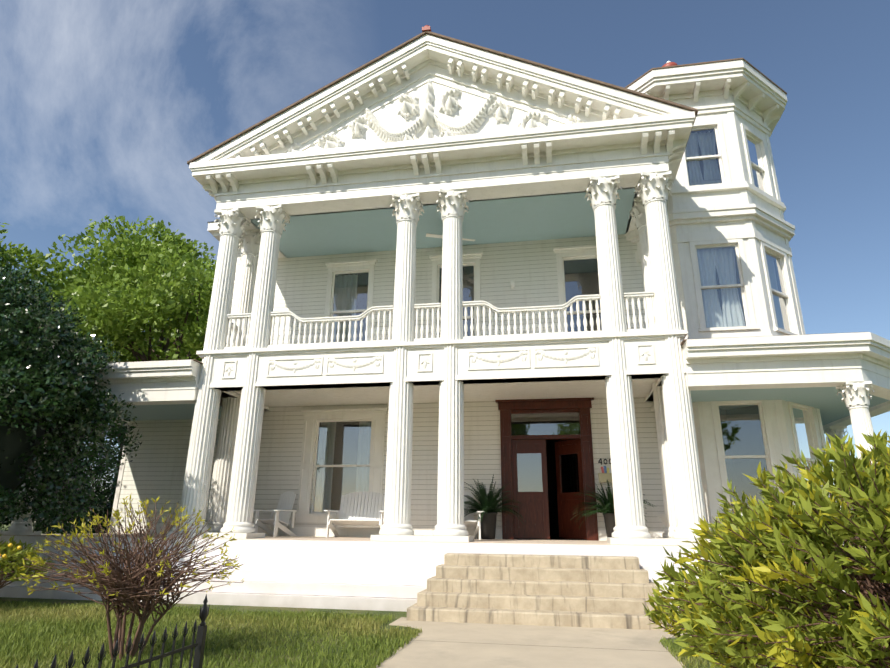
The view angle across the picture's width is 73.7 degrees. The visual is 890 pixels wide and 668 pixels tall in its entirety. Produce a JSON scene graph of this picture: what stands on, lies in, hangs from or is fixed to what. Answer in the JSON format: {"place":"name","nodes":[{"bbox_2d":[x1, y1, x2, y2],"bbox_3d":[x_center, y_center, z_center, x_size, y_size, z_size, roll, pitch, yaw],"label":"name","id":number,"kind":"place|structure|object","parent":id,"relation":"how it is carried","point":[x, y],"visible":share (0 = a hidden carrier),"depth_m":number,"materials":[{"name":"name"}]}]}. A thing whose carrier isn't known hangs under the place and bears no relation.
{"place":"outdoors","nodes":[
{"label":"outdoors","id":0,"kind":"place"},
{"bbox_2d":[0,534,55,588],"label":"low shrub","id":1,"kind":"object","parent":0,"point":[6,550],"depth_m":9.60,"materials":[{"name":"green plant"}]},
{"bbox_2d":[0,543,21,565],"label":"orange flowers","id":2,"kind":"object","parent":1,"relation":"on","point":[4,556],"visible":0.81,"depth_m":9.32,"materials":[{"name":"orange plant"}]},
{"bbox_2d":[0,523,775,667],"bbox_3d":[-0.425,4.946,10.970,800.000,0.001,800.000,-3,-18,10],"label":"ground","id":3,"kind":"structure","parent":0,"point":[398,614],"depth_m":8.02,"materials":[{"name":"green plant"}]},
{"bbox_2d":[0,223,65,298],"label":"oak tree","id":4,"kind":"object","parent":3,"relation":"on","point":[36,258],"depth_m":24.97,"materials":[{"name":"green plant"}]},
{"bbox_2d":[1,421,86,522],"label":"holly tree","id":5,"kind":"object","parent":3,"relation":"on","point":[71,489],"depth_m":16.15,"materials":[{"name":"green plant"}]},
{"bbox_2d":[0,306,125,533],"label":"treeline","id":6,"kind":"object","parent":3,"relation":"on","point":[101,474],"depth_m":21.65,"materials":[{"name":"green plant"}]},
{"bbox_2d":[0,256,141,535],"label":"holly tree","id":7,"kind":"object","parent":3,"relation":"on","point":[36,333],"depth_m":10.80,"materials":[{"name":"green plant"}]},
{"bbox_2d":[16,594,209,667],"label":"iron fence","id":8,"kind":"object","parent":3,"relation":"on","point":[199,644],"visible":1,"depth_m":4.63,"materials":[{"name":"black metal"}]},
{"bbox_2d":[32,215,217,509],"bbox_3d":[-15.642,2.611,30.513,14.102,16.473,14.611,-3,-18,10],"label":"oak tree","id":9,"kind":"object","parent":3,"relation":"on","point":[130,251],"depth_m":27.63,"materials":[{"name":"green plant"}]},
{"bbox_2d":[6,493,244,661],"bbox_3d":[-3.267,2.560,6.266,2.308,1.712,2.275,-3,-18,10],"label":"twiggy shrub","id":10,"kind":"object","parent":3,"relation":"on","point":[132,591],"depth_m":6.09,"materials":[{"name":"brown plant"}]},
{"bbox_2d":[48,246,215,361],"bbox_3d":[-10.691,2.609,23.329,10.697,12.159,9.733,-3,-18,10],"label":"oak tree","id":11,"kind":"object","parent":3,"relation":"on","point":[161,306],"depth_m":22.47,"materials":[{"name":"green plant"}]},
{"bbox_2d":[109,180,719,540],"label":"house walls","id":12,"kind":"structure","parent":3,"relation":"on","point":[318,460],"depth_m":15.11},
{"bbox_2d":[230,254,241,340],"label":"downspouts","id":13,"kind":"object","parent":12,"relation":"attached to","point":[240,258],"visible":0.08,"depth_m":16.61,"materials":[{"name":"white paint"}]},
{"bbox_2d":[189,111,694,257],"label":"portico entablature","id":14,"kind":"structure","parent":12,"relation":"attached to","point":[545,160],"depth_m":13.24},
{"bbox_2d":[187,25,697,176],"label":"pediment","id":15,"kind":"structure","parent":14,"relation":"on","point":[380,85],"depth_m":14.01,"materials":[{"name":"white paint"}]},
{"bbox_2d":[287,79,580,152],"bbox_3d":[-0.416,-5.159,13.663,7.608,2.135,0.491,-3,-18,10],"label":"pediment ornament","id":16,"kind":"object","parent":15,"relation":"attached to","point":[428,119],"visible":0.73,"depth_m":13.73,"materials":[{"name":"white paint"}]},
{"bbox_2d":[196,330,687,410],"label":"balcony","id":17,"kind":"structure","parent":12,"relation":"attached to","point":[544,367],"depth_m":12.36,"materials":[{"name":"white paint"}]},
{"bbox_2d":[223,291,656,349],"bbox_3d":[-0.161,0.130,13.767,9.860,0.830,2.555,-3,-18,10],"label":"balcony railing","id":18,"kind":"object","parent":17,"relation":"on","point":[234,327],"visible":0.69,"depth_m":12.54,"materials":[{"name":"white paint"}]},
{"bbox_2d":[88,332,889,433],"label":"side porch roofs","id":19,"kind":"structure","parent":12,"relation":"attached to","point":[814,370],"depth_m":11.07,"materials":[{"name":"paint"}]},
{"bbox_2d":[510,279,514,288],"bbox_3d":[1.724,-1.296,15.181,0.140,0.250,0.157,-3,-18,10],"label":"wall light","id":20,"kind":"object","parent":12,"relation":"attached to","point":[512,284],"visible":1,"depth_m":15.13,"materials":[{"name":"white paint"}]},
{"bbox_2d":[495,397,598,540],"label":"front door","id":21,"kind":"structure","parent":12,"relation":"attached to","point":[547,468],"depth_m":13.96,"materials":[{"name":"brown wood"}]},
{"bbox_2d":[598,458,610,464],"bbox_3d":[3.653,2.904,13.532,0.325,0.142,0.012,-3,-18,11],"label":"house number","id":22,"kind":"object","parent":12,"relation":"attached to","point":[604,460],"visible":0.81,"depth_m":13.54,"materials":[{"name":"black metal"}]},
{"bbox_2d":[598,466,612,486],"bbox_3d":[3.649,3.218,13.365,0.384,0.482,0.138,-3,-18,10],"label":"mailbox","id":23,"kind":"object","parent":12,"relation":"attached to","point":[604,475],"visible":0.79,"depth_m":13.34,"materials":[{"name":"beige metal"}]},
{"bbox_2d":[0,532,865,611],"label":"porch base","id":24,"kind":"object","parent":3,"relation":"on","point":[384,572],"visible":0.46,"depth_m":10.46,"materials":[{"name":"white paint"}]},
{"bbox_2d":[8,429,48,530],"bbox_3d":[-9.122,2.943,13.186,0.525,2.720,0.525,-3,-18,10],"label":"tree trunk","id":25,"kind":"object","parent":24,"relation":"on","point":[18,524],"depth_m":12.72,"materials":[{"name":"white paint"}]},
{"bbox_2d":[173,207,250,531],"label":"column","id":26,"kind":"structure","parent":24,"relation":"on","point":[196,484],"depth_m":12.93,"materials":[{"name":"white paint"}]},
{"bbox_2d":[206,229,260,531],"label":"column","id":27,"kind":"structure","parent":24,"relation":"on","point":[224,453],"depth_m":13.69,"materials":[{"name":"white paint"}]},
{"bbox_2d":[220,204,290,532],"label":"column","id":28,"kind":"structure","parent":24,"relation":"on","point":[240,506],"depth_m":12.69,"materials":[{"name":"white paint"}]},
{"bbox_2d":[254,491,296,536],"bbox_3d":[-3.942,4.243,13.922,0.760,1.118,0.981,-7,-19,21],"label":"adirondack chair","id":29,"kind":"object","parent":24,"relation":"on","point":[283,511],"visible":0.98,"depth_m":13.97,"materials":[{"name":"paint"}]},
{"bbox_2d":[324,491,384,537],"bbox_3d":[-1.980,4.187,13.684,1.420,1.118,0.981,-1,-18,6],"label":"bench","id":30,"kind":"object","parent":24,"relation":"on","point":[347,510],"visible":0.81,"depth_m":13.92,"materials":[{"name":"paint"}]},
{"bbox_2d":[379,193,423,534],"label":"column","id":31,"kind":"structure","parent":24,"relation":"on","point":[397,510],"depth_m":12.12,"materials":[{"name":"white paint"}]},
{"bbox_2d":[433,189,469,535],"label":"column","id":32,"kind":"structure","parent":24,"relation":"on","point":[452,206],"depth_m":11.94,"materials":[{"name":"white paint"}]},
{"bbox_2d":[464,491,484,539],"bbox_3d":[0.440,4.030,13.121,0.760,1.118,0.981,2,-18,-4],"label":"adirondack chair","id":33,"kind":"object","parent":24,"relation":"on","point":[470,522],"visible":0.35,"depth_m":13.17,"materials":[{"name":"paint"}]},
{"bbox_2d":[464,474,525,539],"bbox_3d":[0.944,3.849,13.239,1.640,1.389,1.727,-3,-18,10],"label":"fern plant","id":34,"kind":"object","parent":24,"relation":"on","point":[489,505],"visible":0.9,"depth_m":13.10,"materials":[{"name":"green plant"}]},
{"bbox_2d":[572,480,654,536],"bbox_3d":[3.617,3.709,12.842,1.620,1.466,1.603,7,-19,-19],"label":"fern plant","id":35,"kind":"object","parent":24,"relation":"on","point":[606,507],"visible":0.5,"depth_m":12.69,"materials":[{"name":"green plant"}]},
{"bbox_2d":[585,175,650,538],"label":"column","id":36,"kind":"structure","parent":24,"relation":"on","point":[627,487],"depth_m":11.38,"materials":[{"name":"white paint"}]},
{"bbox_2d":[629,198,675,537],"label":"column","id":37,"kind":"structure","parent":24,"relation":"on","point":[638,211],"depth_m":12.15,"materials":[{"name":"white paint"}]},
{"bbox_2d":[634,171,709,538],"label":"column","id":38,"kind":"structure","parent":24,"relation":"on","point":[688,495],"depth_m":11.25,"materials":[{"name":"white paint"}]},
{"bbox_2d":[823,426,857,537],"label":"porch column","id":39,"kind":"structure","parent":24,"relation":"on","point":[838,431],"depth_m":15.20,"materials":[{"name":"white paint"}]},
{"bbox_2d":[836,381,877,462],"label":"porch column","id":40,"kind":"structure","parent":24,"relation":"on","point":[857,401],"depth_m":10.52,"materials":[{"name":"white paint"}]},
{"bbox_2d":[407,553,678,630],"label":"front stairs","id":41,"kind":"structure","parent":3,"relation":"on","point":[574,591],"depth_m":8.98,"materials":[{"name":"stone"}]},
{"bbox_2d":[624,58,843,542],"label":"tower","id":42,"kind":"structure","parent":3,"relation":"on","point":[732,233],"depth_m":13.89,"materials":[{"name":"white paint"}]},
{"bbox_2d":[0,531,849,541],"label":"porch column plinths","id":43,"kind":"object","parent":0,"point":[20,532],"visible":0.21,"depth_m":12.53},
{"bbox_2d":[251,187,637,257],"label":"portico ceiling","id":44,"kind":"structure","parent":0,"point":[540,217],"depth_m":14.78,"materials":[{"name":"teal paint"}]},
{"bbox_2d":[426,233,474,240],"bbox_3d":[0.139,-2.496,14.721,0.962,0.440,0.962,-10,-21,31],"label":"ceiling fan","id":45,"kind":"object","parent":44,"relation":"hanging from","point":[433,235],"visible":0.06,"depth_m":14.61,"materials":[{"name":"white paint"}]},
{"bbox_2d":[0,0,889,522],"label":"sky","id":46,"kind":"structure","parent":0,"point":[105,105],"materials":[{"name":"blue"}]},
{"bbox_2d":[376,617,686,667],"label":"walkway path","id":47,"kind":"structure","parent":0,"point":[433,644],"depth_m":6.83,"materials":[{"name":"concrete"}]},
{"bbox_2d":[658,635,782,667],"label":"grass","id":48,"kind":"structure","parent":0,"point":[673,650],"depth_m":6.34,"materials":[{"name":"green plant"}]},
{"bbox_2d":[643,429,889,667],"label":"shrub","id":49,"kind":"object","parent":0,"point":[864,623],"depth_m":2.48,"materials":[{"name":"green plant"}]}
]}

